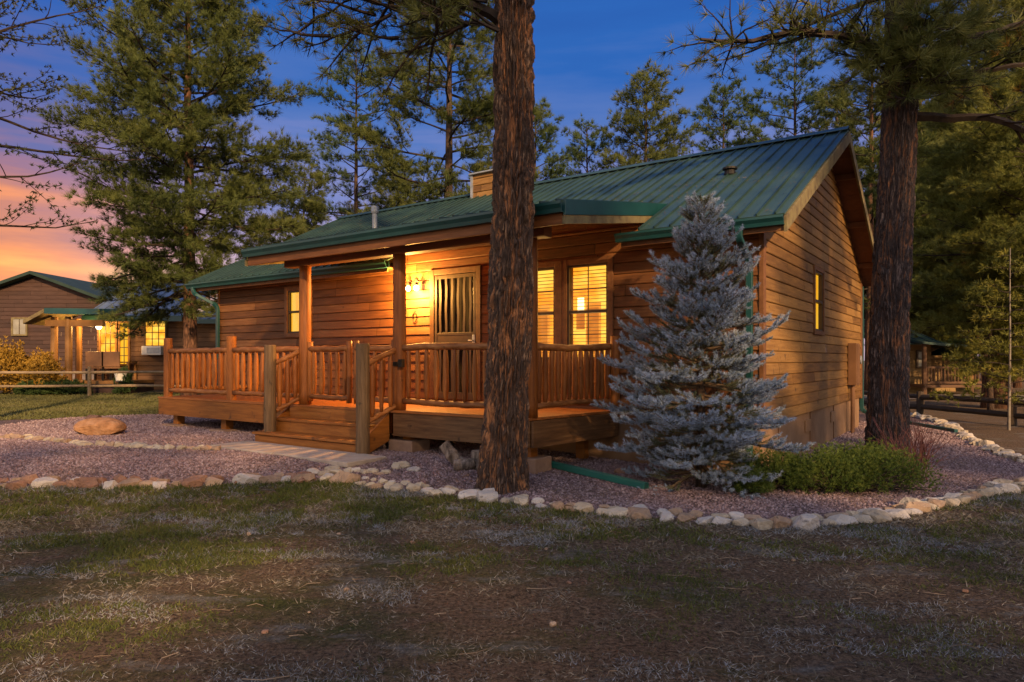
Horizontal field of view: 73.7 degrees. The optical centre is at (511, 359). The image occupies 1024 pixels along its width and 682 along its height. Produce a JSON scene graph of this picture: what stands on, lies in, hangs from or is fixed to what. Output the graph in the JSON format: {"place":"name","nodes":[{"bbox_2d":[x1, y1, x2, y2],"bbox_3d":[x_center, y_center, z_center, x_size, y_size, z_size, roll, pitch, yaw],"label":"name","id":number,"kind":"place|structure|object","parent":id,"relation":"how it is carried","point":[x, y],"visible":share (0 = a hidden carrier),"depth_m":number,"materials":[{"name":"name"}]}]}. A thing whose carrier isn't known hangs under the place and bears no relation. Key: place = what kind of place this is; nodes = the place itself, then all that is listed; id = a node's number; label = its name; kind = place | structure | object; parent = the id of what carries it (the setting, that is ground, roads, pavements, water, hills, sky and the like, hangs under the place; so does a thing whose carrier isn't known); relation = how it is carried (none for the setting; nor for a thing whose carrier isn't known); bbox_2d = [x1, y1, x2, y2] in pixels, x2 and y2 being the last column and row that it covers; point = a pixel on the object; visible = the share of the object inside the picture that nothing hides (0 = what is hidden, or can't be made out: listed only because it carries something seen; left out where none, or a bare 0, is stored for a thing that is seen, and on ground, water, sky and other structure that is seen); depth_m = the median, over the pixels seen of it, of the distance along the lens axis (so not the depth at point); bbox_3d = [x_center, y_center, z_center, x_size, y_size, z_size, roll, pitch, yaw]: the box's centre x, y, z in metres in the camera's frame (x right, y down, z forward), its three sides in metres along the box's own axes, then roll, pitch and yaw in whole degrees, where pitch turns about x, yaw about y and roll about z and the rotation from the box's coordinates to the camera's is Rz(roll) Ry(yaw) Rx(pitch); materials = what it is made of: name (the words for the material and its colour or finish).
{"place":"outdoors","nodes":[
{"label":"outdoors","id":0,"kind":"place"},
{"bbox_2d":[0,392,200,419],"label":"grass","id":1,"kind":"structure","parent":0,"point":[42,406],"depth_m":20.86,"materials":[{"name":"plant"}]},
{"bbox_2d":[210,441,386,467],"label":"path","id":2,"kind":"structure","parent":0,"point":[341,458],"depth_m":9.66,"materials":[{"name":"concrete"}]},
{"bbox_2d":[0,0,1009,360],"label":"sky","id":3,"kind":"structure","parent":0,"point":[585,49],"materials":[{"name":"blue"}]},
{"bbox_2d":[0,361,1023,681],"bbox_3d":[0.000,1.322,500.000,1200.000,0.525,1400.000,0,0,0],"label":"ground","id":4,"kind":"structure","parent":0,"point":[486,623],"depth_m":4.29,"materials":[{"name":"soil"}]},
{"bbox_2d":[5,480,26,489],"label":"rock","id":5,"kind":"object","parent":4,"relation":"on","point":[12,485],"visible":0.73,"depth_m":7.86,"materials":[{"name":"stone"}]},
{"bbox_2d":[21,474,38,484],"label":"rock","id":6,"kind":"object","parent":4,"relation":"on","point":[29,478],"visible":0.48,"depth_m":8.07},
{"bbox_2d":[0,334,67,393],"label":"forsythia bush","id":7,"kind":"object","parent":4,"relation":"on","point":[14,359],"visible":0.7,"depth_m":26.22,"materials":[{"name":"yellow plant"}]},
{"bbox_2d":[31,477,58,487],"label":"rock","id":8,"kind":"object","parent":4,"relation":"on","point":[42,482],"visible":0.74,"depth_m":7.93,"materials":[{"name":"stone"}]},
{"bbox_2d":[11,378,92,394],"bbox_3d":[-17.537,1.039,26.162,2.990,0.785,1.266,0,0,0],"label":"evergreen shrub","id":9,"kind":"object","parent":4,"relation":"on","point":[55,390],"visible":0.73,"depth_m":25.91,"materials":[{"name":"plant"}]},
{"bbox_2d":[0,271,113,379],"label":"gable house","id":10,"kind":"structure","parent":4,"relation":"on","point":[25,295],"depth_m":34.97,"materials":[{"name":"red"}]},
{"bbox_2d":[11,317,27,335],"bbox_3d":[-25.193,-1.703,34.920,0.817,0.940,0.080,0,0,0],"label":"window","id":11,"kind":"structure","parent":10,"relation":"in","point":[18,328],"depth_m":34.92,"materials":[{"name":"white glass"}]},
{"bbox_2d":[0,0,156,230],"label":"tree","id":12,"kind":"object","parent":4,"relation":"on","point":[52,162],"visible":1,"depth_m":14.35,"materials":[{"name":"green plant"}]},
{"bbox_2d":[74,477,98,487],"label":"rock","id":13,"kind":"object","parent":4,"relation":"on","point":[84,482],"visible":0.68,"depth_m":7.94,"materials":[{"name":"stone"}]},
{"bbox_2d":[73,417,126,435],"bbox_3d":[-7.426,1.232,12.324,0.860,0.395,0.499,0,0,0],"label":"boulder","id":14,"kind":"object","parent":4,"relation":"on","point":[102,426],"visible":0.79,"depth_m":12.14,"materials":[{"name":"stone"}]},
{"bbox_2d":[0,366,211,395],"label":"rail fence","id":15,"kind":"object","parent":4,"relation":"on","point":[89,373],"visible":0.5,"depth_m":25.46,"materials":[{"name":"brown wood"}]},
{"bbox_2d":[103,480,117,489],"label":"rock","id":16,"kind":"object","parent":4,"relation":"on","point":[109,484],"visible":0.62,"depth_m":7.92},
{"bbox_2d":[23,280,215,393],"bbox_3d":[-15.137,-1.188,30.950,7.554,5.893,9.100,0,0,0],"label":"grey roof cabin","id":17,"kind":"object","parent":4,"relation":"on","point":[146,353],"visible":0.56,"depth_m":28.39,"materials":[{"name":"brown"}]},
{"bbox_2d":[85,352,111,380],"bbox_3d":[-16.489,0.247,27.250,0.720,1.150,0.600,0,0,0],"label":"porch chair","id":18,"kind":"object","parent":17,"relation":"on","point":[93,360],"visible":0.91,"depth_m":26.95,"materials":[{"name":"brown paint"}]},
{"bbox_2d":[99,321,117,351],"bbox_3d":[-16.806,-0.685,28.420,0.741,1.844,0.080,0,0,0],"label":"window","id":19,"kind":"structure","parent":17,"relation":"in","point":[107,343],"depth_m":28.41,"materials":[{"name":"yellow glass"}]},
{"bbox_2d":[101,352,126,380],"bbox_3d":[-15.855,0.247,27.250,0.720,1.150,0.600,0,0,0],"label":"porch chair","id":20,"kind":"object","parent":17,"relation":"on","point":[110,359],"visible":0.81,"depth_m":26.95,"materials":[{"name":"brown paint"}]},
{"bbox_2d":[118,321,130,365],"bbox_3d":[-16.138,-0.685,28.420,0.474,1.844,0.080,0,0,0],"label":"glass door","id":21,"kind":"structure","parent":17,"relation":"in","point":[124,346],"depth_m":28.41,"materials":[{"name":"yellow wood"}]},
{"bbox_2d":[144,321,166,345],"bbox_3d":[-14.835,-1.136,28.420,0.922,1.189,0.080,0,0,0],"label":"window","id":22,"kind":"structure","parent":17,"relation":"in","point":[156,334],"depth_m":28.41,"materials":[{"name":"yellow glass"}]},
{"bbox_2d":[108,364,135,393],"bbox_3d":[-15.128,0.773,26.646,0.973,1.257,1.046,0,0,-44],"label":"potted plant","id":23,"kind":"object","parent":4,"relation":"on","point":[122,390],"visible":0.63,"depth_m":26.53,"materials":[{"name":"green plant"}]},
{"bbox_2d":[117,478,141,487],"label":"rock","id":24,"kind":"object","parent":4,"relation":"on","point":[130,481],"visible":0.66,"depth_m":7.97,"materials":[{"name":"stone"}]},
{"bbox_2d":[35,0,320,394],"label":"pine tree","id":25,"kind":"object","parent":4,"relation":"on","point":[220,75],"visible":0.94,"depth_m":19.73,"materials":[{"name":"green plant"}]},
{"bbox_2d":[180,477,203,487],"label":"rock","id":26,"kind":"object","parent":4,"relation":"on","point":[194,482],"visible":0.81,"depth_m":7.91,"materials":[{"name":"stone"}]},
{"bbox_2d":[205,477,222,485],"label":"rock","id":27,"kind":"object","parent":4,"relation":"on","point":[210,480],"visible":0.65,"depth_m":7.97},
{"bbox_2d":[232,473,260,484],"bbox_3d":[-3.137,1.442,8.077,0.329,0.213,0.175,0,0,-21],"label":"rock","id":28,"kind":"object","parent":4,"relation":"on","point":[242,478],"visible":0.64,"depth_m":8.03,"materials":[{"name":"stone"}]},
{"bbox_2d":[234,209,276,260],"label":"pine tree","id":29,"kind":"object","parent":4,"relation":"on","point":[250,243],"visible":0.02,"depth_m":30.64,"materials":[{"name":"green plant"}]},
{"bbox_2d":[259,475,281,482],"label":"rock","id":30,"kind":"object","parent":4,"relation":"on","point":[271,478],"visible":0.66,"depth_m":8.08,"materials":[{"name":"stone"}]},
{"bbox_2d":[258,162,332,244],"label":"pine tree","id":31,"kind":"object","parent":4,"relation":"on","point":[313,209],"visible":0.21,"depth_m":26.68,"materials":[{"name":"green plant"}]},
{"bbox_2d":[289,471,315,482],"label":"rock","id":32,"kind":"object","parent":4,"relation":"on","point":[302,478],"visible":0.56,"depth_m":8.20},
{"bbox_2d":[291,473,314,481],"bbox_3d":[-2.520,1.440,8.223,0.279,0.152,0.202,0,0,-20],"label":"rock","id":33,"kind":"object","parent":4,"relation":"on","point":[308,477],"visible":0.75,"depth_m":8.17,"materials":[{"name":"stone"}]},
{"bbox_2d":[329,471,360,483],"bbox_3d":[-2.007,1.443,8.189,0.374,0.224,0.206,0,0,0],"label":"rock","id":34,"kind":"object","parent":4,"relation":"on","point":[343,476],"visible":0.66,"depth_m":8.14,"materials":[{"name":"stone"}]},
{"bbox_2d":[334,198,362,217],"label":"pine tree","id":35,"kind":"object","parent":4,"relation":"on","point":[349,205],"visible":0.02,"depth_m":33.68,"materials":[{"name":"green plant"}]},
{"bbox_2d":[277,27,424,240],"bbox_3d":[-7.017,-6.459,30.450,6.688,15.907,6.576,0,0,6],"label":"pine tree","id":36,"kind":"object","parent":4,"relation":"on","point":[335,142],"visible":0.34,"depth_m":29.53,"materials":[{"name":"green plant"}]},
{"bbox_2d":[158,336,619,473],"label":"wooden deck","id":37,"kind":"structure","parent":4,"relation":"on","point":[360,415],"depth_m":10.11,"materials":[{"name":"brown wood"}]},
{"bbox_2d":[244,0,535,494],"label":"pine tree","id":38,"kind":"object","parent":4,"relation":"on","point":[503,466],"visible":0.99,"depth_m":7.91,"materials":[{"name":"brown plant"}]},
{"bbox_2d":[406,483,421,491],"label":"rock","id":39,"kind":"object","parent":4,"relation":"on","point":[412,487],"visible":0.72,"depth_m":7.80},
{"bbox_2d":[335,0,553,215],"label":"pine tree","id":40,"kind":"object","parent":4,"relation":"on","point":[479,107],"visible":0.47,"depth_m":24.62,"materials":[{"name":"green plant"}]},
{"bbox_2d":[439,440,464,464],"bbox_3d":[-0.785,1.238,8.935,0.350,0.370,0.186,0,0,9],"label":"cut log","id":41,"kind":"object","parent":4,"relation":"on","point":[449,451],"visible":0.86,"depth_m":8.88,"materials":[{"name":"grey plant"}]},
{"bbox_2d":[453,458,474,470],"bbox_3d":[-0.619,1.352,8.796,0.271,0.180,0.167,0,0,-10],"label":"cut log","id":42,"kind":"object","parent":4,"relation":"on","point":[463,464],"visible":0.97,"depth_m":8.74,"materials":[{"name":"grey wood"}]},
{"bbox_2d":[458,489,477,499],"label":"rock","id":43,"kind":"object","parent":4,"relation":"on","point":[469,493],"visible":0.55,"depth_m":7.46,"materials":[{"name":"stone"}]},
{"bbox_2d":[457,141,492,192],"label":"pine tree","id":44,"kind":"object","parent":4,"relation":"on","point":[478,157],"depth_m":39.31,"materials":[{"name":"green plant"}]},
{"bbox_2d":[471,450,478,469],"bbox_3d":[-0.440,1.325,8.925,0.212,0.284,0.212,0,0,0],"label":"cut log","id":45,"kind":"object","parent":4,"relation":"on","point":[475,454],"visible":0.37,"depth_m":8.84,"materials":[{"name":"grey wood"}]},
{"bbox_2d":[477,490,497,503],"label":"rock","id":46,"kind":"object","parent":4,"relation":"on","point":[487,495],"visible":0.59,"depth_m":7.38,"materials":[{"name":"stone"}]},
{"bbox_2d":[3,438,1017,681],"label":"fallen needles","id":47,"kind":"object","parent":4,"relation":"on","point":[540,471],"depth_m":7.04,"materials":[{"name":"plant"}]},
{"bbox_2d":[513,495,528,505],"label":"rock","id":48,"kind":"object","parent":4,"relation":"on","point":[520,500],"visible":0.71,"depth_m":7.21,"materials":[{"name":"stone"}]},
{"bbox_2d":[533,95,576,180],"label":"pine tree","id":49,"kind":"object","parent":4,"relation":"on","point":[549,129],"visible":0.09,"depth_m":31.50,"materials":[{"name":"green plant"}]},
{"bbox_2d":[184,126,957,469],"bbox_3d":[0.572,-1.250,14.814,14.999,6.600,11.217,0,0,35],"label":"log cabin","id":50,"kind":"object","parent":4,"relation":"on","point":[386,276],"visible":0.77,"depth_m":11.43,"materials":[{"name":"wood"}]},
{"bbox_2d":[284,285,312,337],"bbox_3d":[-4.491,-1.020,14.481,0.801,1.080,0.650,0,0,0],"label":"window","id":51,"kind":"structure","parent":50,"relation":"in","point":[291,294],"depth_m":14.62,"materials":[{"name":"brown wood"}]},
{"bbox_2d":[430,265,481,399],"bbox_3d":[-0.992,-0.460,11.964,1.150,2.300,0.178,0,0,35],"label":"door","id":52,"kind":"structure","parent":50,"relation":"in","point":[455,295],"depth_m":11.97,"materials":[{"name":"paint"}]},
{"bbox_2d":[538,261,558,364],"bbox_3d":[0.440,-0.740,11.062,0.890,1.640,0.232,0,0,35],"label":"window","id":53,"kind":"structure","parent":50,"relation":"in","point":[548,272],"depth_m":11.04,"materials":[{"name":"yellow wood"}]},
{"bbox_2d":[562,255,613,359],"bbox_3d":[1.202,-0.740,10.529,0.890,1.640,0.232,0,0,35],"label":"window","id":54,"kind":"structure","parent":50,"relation":"in","point":[587,283],"depth_m":10.59,"materials":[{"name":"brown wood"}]},
{"bbox_2d":[804,265,824,335],"bbox_3d":[5.261,-1.015,11.905,0.222,1.170,0.840,0,0,35],"label":"window","id":55,"kind":"structure","parent":50,"relation":"in","point":[818,284],"depth_m":12.10,"materials":[{"name":"brown wood"}]},
{"bbox_2d":[573,502,592,512],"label":"rock","id":56,"kind":"object","parent":4,"relation":"on","point":[583,506],"visible":0.6,"depth_m":6.95,"materials":[{"name":"stone"}]},
{"bbox_2d":[556,112,620,177],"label":"pine tree","id":57,"kind":"object","parent":4,"relation":"on","point":[577,153],"visible":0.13,"depth_m":35.59,"materials":[{"name":"green plant"}]},
{"bbox_2d":[552,461,648,488],"bbox_3d":[0.879,1.428,8.806,0.100,0.198,2.049,0,0,-44],"label":"drain pipe","id":58,"kind":"object","parent":4,"relation":"on","point":[601,475],"visible":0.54,"depth_m":8.52,"materials":[{"name":"metal"}]},
{"bbox_2d":[604,507,627,516],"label":"rock","id":59,"kind":"object","parent":4,"relation":"on","point":[622,511],"visible":0.71,"depth_m":6.78,"materials":[{"name":"stone"}]},
{"bbox_2d":[626,507,651,519],"bbox_3d":[1.234,1.549,6.747,0.275,0.183,0.218,0,0,0],"label":"rock","id":60,"kind":"object","parent":4,"relation":"on","point":[636,512],"visible":0.62,"depth_m":6.68,"materials":[{"name":"stone"}]},
{"bbox_2d":[594,58,707,169],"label":"pine tree","id":61,"kind":"object","parent":4,"relation":"on","point":[631,116],"visible":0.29,"depth_m":33.35,"materials":[{"name":"green plant"}]},
{"bbox_2d":[660,511,673,521],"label":"rock","id":62,"kind":"object","parent":4,"relation":"on","point":[667,516],"visible":0.69,"depth_m":6.56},
{"bbox_2d":[676,512,695,521],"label":"rock","id":63,"kind":"object","parent":4,"relation":"on","point":[684,516],"visible":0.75,"depth_m":6.55,"materials":[{"name":"stone"}]},
{"bbox_2d":[590,190,815,499],"bbox_3d":[2.226,-0.150,8.289,2.483,3.781,2.710,0,0,0],"label":"blue spruce","id":64,"kind":"object","parent":4,"relation":"on","point":[700,430],"visible":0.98,"depth_m":7.94,"materials":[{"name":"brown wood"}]},
{"bbox_2d":[696,516,713,524],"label":"rock","id":65,"kind":"object","parent":4,"relation":"on","point":[707,520],"visible":0.66,"depth_m":6.47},
{"bbox_2d":[711,516,732,524],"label":"rock","id":66,"kind":"object","parent":4,"relation":"on","point":[717,520],"visible":0.77,"depth_m":6.41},
{"bbox_2d":[683,74,770,154],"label":"pine tree","id":67,"kind":"object","parent":4,"relation":"on","point":[730,123],"visible":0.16,"depth_m":33.54,"materials":[{"name":"green plant"}]},
{"bbox_2d":[728,511,743,518],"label":"rock","id":68,"kind":"object","parent":4,"relation":"on","point":[734,514],"visible":0.64,"depth_m":6.58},
{"bbox_2d":[732,517,749,525],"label":"rock","id":69,"kind":"object","parent":4,"relation":"on","point":[742,521],"visible":0.81,"depth_m":6.38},
{"bbox_2d":[725,463,775,495],"bbox_3d":[2.754,1.353,7.816,0.590,0.419,0.613,0,0,34],"label":"juniper bush","id":70,"kind":"object","parent":4,"relation":"on","point":[754,487],"visible":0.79,"depth_m":7.71,"materials":[{"name":"green plant"}]},
{"bbox_2d":[749,518,773,529],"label":"rock","id":71,"kind":"object","parent":4,"relation":"on","point":[760,523],"visible":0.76,"depth_m":6.26,"materials":[{"name":"stone"}]},
{"bbox_2d":[772,516,791,528],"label":"rock","id":72,"kind":"object","parent":4,"relation":"on","point":[781,522],"visible":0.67,"depth_m":6.29,"materials":[{"name":"stone"}]},
{"bbox_2d":[791,513,819,529],"bbox_3d":[2.725,1.543,6.356,0.252,0.209,0.211,0,0,-34],"label":"rock","id":73,"kind":"object","parent":4,"relation":"on","point":[807,521],"visible":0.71,"depth_m":6.28,"materials":[{"name":"stone"}]},
{"bbox_2d":[737,36,876,200],"bbox_3d":[13.469,-6.963,32.465,7.234,17.498,7.357,0,0,-42],"label":"pine tree","id":74,"kind":"object","parent":4,"relation":"on","point":[809,99],"visible":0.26,"depth_m":32.16,"materials":[{"name":"green plant"}]},
{"bbox_2d":[729,437,947,495],"bbox_3d":[3.796,1.222,8.103,2.395,0.682,1.284,0,0,0],"label":"juniper bush","id":75,"kind":"object","parent":4,"relation":"on","point":[838,469],"visible":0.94,"depth_m":7.89,"materials":[{"name":"green plant"}]},
{"bbox_2d":[798,90,879,316],"bbox_3d":[19.124,-7.255,39.726,7.731,18.071,7.581,0,0,-23],"label":"pine tree","id":76,"kind":"object","parent":4,"relation":"on","point":[835,122],"visible":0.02,"depth_m":39.51,"materials":[{"name":"green plant"}]},
{"bbox_2d":[655,0,1023,454],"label":"pine tree","id":77,"kind":"object","parent":4,"relation":"on","point":[902,54],"visible":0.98,"depth_m":10.66,"materials":[{"name":"brown plant"}]},
{"bbox_2d":[827,514,857,524],"bbox_3d":[3.129,1.541,6.493,0.272,0.159,0.190,0,0,0],"label":"rock","id":78,"kind":"object","parent":4,"relation":"on","point":[839,519],"visible":0.62,"depth_m":6.44,"materials":[{"name":"stone"}]},
{"bbox_2d":[852,514,874,523],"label":"rock","id":79,"kind":"object","parent":4,"relation":"on","point":[863,517],"visible":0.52,"depth_m":6.57,"materials":[{"name":"stone"}]},
{"bbox_2d":[862,509,891,522],"bbox_3d":[3.582,1.554,6.672,0.230,0.187,0.251,0,0,-17],"label":"rock","id":80,"kind":"object","parent":4,"relation":"on","point":[877,516],"visible":0.68,"depth_m":6.60,"materials":[{"name":"stone"}]},
{"bbox_2d":[807,6,967,390],"bbox_3d":[15.558,-6.868,29.787,7.251,17.286,7.395,0,0,-44],"label":"pine tree","id":81,"kind":"object","parent":4,"relation":"on","point":[871,173],"visible":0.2,"depth_m":29.47,"materials":[{"name":"green plant"}]},
{"bbox_2d":[884,509,910,518],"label":"rock","id":82,"kind":"object","parent":4,"relation":"on","point":[895,513],"visible":0.52,"depth_m":6.73,"materials":[{"name":"stone"}]},
{"bbox_2d":[899,497,922,503],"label":"rock","id":83,"kind":"object","parent":4,"relation":"on","point":[904,500],"visible":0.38,"depth_m":7.14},
{"bbox_2d":[867,415,959,481],"bbox_3d":[5.123,1.133,8.736,0.830,0.883,0.985,0,0,-27],"label":"bare shrub","id":84,"kind":"object","parent":4,"relation":"on","point":[921,451],"visible":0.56,"depth_m":8.68,"materials":[{"name":"plant"}]},
{"bbox_2d":[854,44,976,331],"bbox_3d":[23.111,-8.752,38.996,9.999,21.155,10.340,0,0,16],"label":"pine tree","id":85,"kind":"object","parent":4,"relation":"on","point":[921,131],"visible":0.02,"depth_m":37.33,"materials":[{"name":"green plant"}]},
{"bbox_2d":[903,501,931,512],"bbox_3d":[4.155,1.541,7.016,0.300,0.182,0.156,0,0,0],"label":"rock","id":86,"kind":"object","parent":4,"relation":"on","point":[923,506],"visible":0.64,"depth_m":6.96,"materials":[{"name":"stone"}]},
{"bbox_2d":[864,319,981,394],"bbox_3d":[19.480,-0.235,32.300,6.616,3.784,5.400,0,0,0],"label":"green roof cabin","id":87,"kind":"object","parent":4,"relation":"on","point":[926,367],"visible":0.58,"depth_m":30.90,"materials":[{"name":"beige"}]},
{"bbox_2d":[916,350,921,367],"bbox_3d":[18.535,-0.036,30.920,0.451,0.814,0.080,0,0,0],"label":"window","id":88,"kind":"structure","parent":87,"relation":"in","point":[918,352],"depth_m":30.90,"materials":[{"name":"grey glass"}]},
{"bbox_2d":[931,347,957,380],"bbox_3d":[19.952,0.195,31.600,1.571,1.790,1.571,0,0,-22],"label":"patio umbrella","id":89,"kind":"object","parent":87,"relation":"on","point":[940,351],"visible":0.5,"depth_m":31.43,"materials":[{"name":"black fabric"}]},
{"bbox_2d":[909,109,963,340],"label":"pine tree","id":90,"kind":"object","parent":4,"relation":"on","point":[942,262],"visible":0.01,"depth_m":36.62,"materials":[{"name":"green plant"}]},
{"bbox_2d":[927,498,945,508],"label":"rock","id":91,"kind":"object","parent":4,"relation":"on","point":[938,502],"visible":0.59,"depth_m":7.15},
{"bbox_2d":[864,391,1023,425],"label":"rail fence","id":92,"kind":"object","parent":4,"relation":"on","point":[920,406],"visible":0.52,"depth_m":17.17,"materials":[{"name":"brown wood"}]},
{"bbox_2d":[911,150,978,340],"bbox_3d":[24.052,-5.693,35.854,7.277,14.887,7.036,0,0,19],"label":"pine tree","id":93,"kind":"object","parent":4,"relation":"on","point":[929,305],"visible":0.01,"depth_m":35.65,"materials":[{"name":"green plant"}]},
{"bbox_2d":[942,498,960,507],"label":"rock","id":94,"kind":"object","parent":4,"relation":"on","point":[953,501],"visible":0.55,"depth_m":7.25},
{"bbox_2d":[911,16,1005,391],"bbox_3d":[22.509,-7.629,32.825,7.910,18.857,8.067,0,0,37],"label":"pine tree","id":95,"kind":"object","parent":4,"relation":"on","point":[928,265],"visible":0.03,"depth_m":33.30,"materials":[{"name":"green plant"}]},
{"bbox_2d":[910,0,1023,407],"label":"pine tree","id":96,"kind":"object","parent":4,"relation":"on","point":[926,233],"visible":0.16,"depth_m":22.06,"materials":[{"name":"green plant"}]},
{"bbox_2d":[915,0,1023,340],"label":"pine tree","id":97,"kind":"object","parent":4,"relation":"on","point":[987,175],"visible":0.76,"depth_m":18.87,"materials":[{"name":"green plant"}]},
{"bbox_2d":[928,247,1023,429],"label":"young tree","id":98,"kind":"object","parent":4,"relation":"on","point":[987,349],"visible":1,"depth_m":15.04,"materials":[{"name":"green plant"}]},
{"bbox_2d":[931,195,1023,409],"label":"pine tree","id":99,"kind":"object","parent":4,"relation":"on","point":[1015,355],"visible":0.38,"depth_m":19.89,"materials":[{"name":"green plant"}]},
{"bbox_2d":[931,193,1023,363],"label":"pine tree","id":100,"kind":"object","parent":4,"relation":"on","point":[957,341],"visible":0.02,"depth_m":31.12,"materials":[{"name":"green plant"}]},
{"bbox_2d":[975,489,993,497],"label":"rock","id":101,"kind":"object","parent":4,"relation":"on","point":[986,492],"visible":0.56,"depth_m":7.63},
{"bbox_2d":[973,200,1023,375],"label":"pine tree","id":102,"kind":"object","parent":4,"relation":"on","point":[1006,326],"visible":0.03,"depth_m":21.12,"materials":[{"name":"green plant"}]},
{"bbox_2d":[992,130,1011,408],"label":"pine tree","id":103,"kind":"object","parent":4,"relation":"on","point":[998,406],"visible":0.06,"depth_m":21.67,"materials":[{"name":"green plant"}]},
{"bbox_2d":[993,483,1020,493],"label":"rock","id":104,"kind":"object","parent":4,"relation":"on","point":[1009,487],"visible":0.48,"depth_m":7.85,"materials":[{"name":"stone"}]},
{"bbox_2d":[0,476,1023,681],"bbox_3d":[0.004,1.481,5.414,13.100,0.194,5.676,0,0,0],"label":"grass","id":105,"kind":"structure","parent":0,"point":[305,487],"depth_m":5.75,"materials":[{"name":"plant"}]},
{"bbox_2d":[0,414,1023,526],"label":"gravel","id":106,"kind":"structure","parent":0,"point":[149,428],"depth_m":9.14,"materials":[{"name":"gravel"}]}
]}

